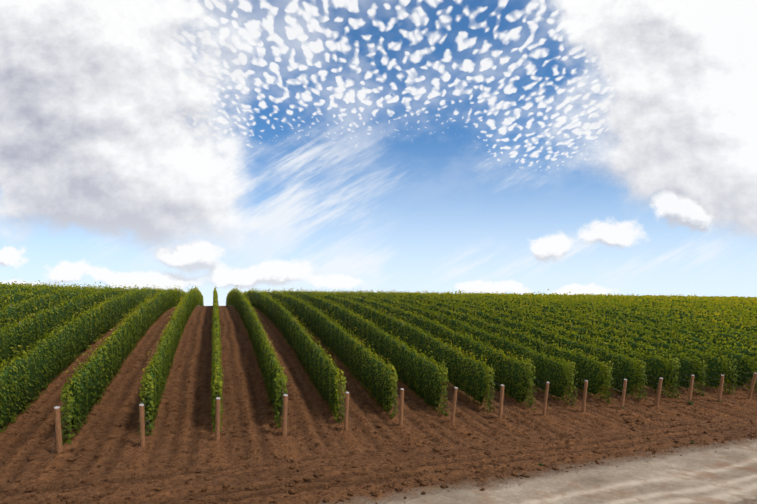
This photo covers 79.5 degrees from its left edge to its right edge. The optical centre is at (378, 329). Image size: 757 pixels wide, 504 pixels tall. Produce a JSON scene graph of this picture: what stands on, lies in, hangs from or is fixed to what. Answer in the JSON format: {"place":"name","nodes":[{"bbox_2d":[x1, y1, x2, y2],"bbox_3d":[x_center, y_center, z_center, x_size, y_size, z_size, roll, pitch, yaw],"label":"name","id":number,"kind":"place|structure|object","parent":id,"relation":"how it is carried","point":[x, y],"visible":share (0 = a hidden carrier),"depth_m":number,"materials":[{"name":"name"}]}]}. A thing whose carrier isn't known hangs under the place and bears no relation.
{"place":"outdoors","nodes":[
{"label":"outdoors","id":0,"kind":"place"},
{"bbox_2d":[0,306,756,503],"bbox_3d":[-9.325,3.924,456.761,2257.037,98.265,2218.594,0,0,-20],"label":"ground","id":1,"kind":"structure","parent":0,"point":[725,472],"depth_m":18.85,"materials":[{"name":"brown soil"}]},
{"bbox_2d":[0,319,756,503],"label":"soil clods","id":2,"kind":"object","parent":1,"relation":"on","point":[248,488],"visible":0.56,"depth_m":18.10,"materials":[{"name":"brown soil"}]},
{"bbox_2d":[3,287,753,396],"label":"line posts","id":3,"kind":"object","parent":1,"relation":"on","point":[375,310],"visible":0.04,"depth_m":37.06,"materials":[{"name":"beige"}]},
{"bbox_2d":[0,280,756,445],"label":"vine","id":4,"kind":"object","parent":1,"relation":"on","point":[626,301],"depth_m":31.43,"materials":[{"name":"green plant"}]},
{"bbox_2d":[51,368,756,458],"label":"trellis wires","id":5,"kind":"object","parent":1,"relation":"on","point":[499,398],"visible":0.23,"depth_m":24.63,"materials":[{"name":"grey metal"}]},
{"bbox_2d":[54,373,756,452],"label":"wooden posts","id":6,"kind":"object","parent":1,"relation":"on","point":[59,445],"visible":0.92,"depth_m":20.98,"materials":[{"name":"brown wood"}]},
{"bbox_2d":[0,0,756,305],"label":"sky","id":7,"kind":"structure","parent":0,"point":[604,147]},
{"bbox_2d":[281,400,721,465],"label":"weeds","id":8,"kind":"object","parent":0,"point":[690,403],"visible":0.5,"depth_m":26.56,"materials":[{"name":"green plant"}]}
]}

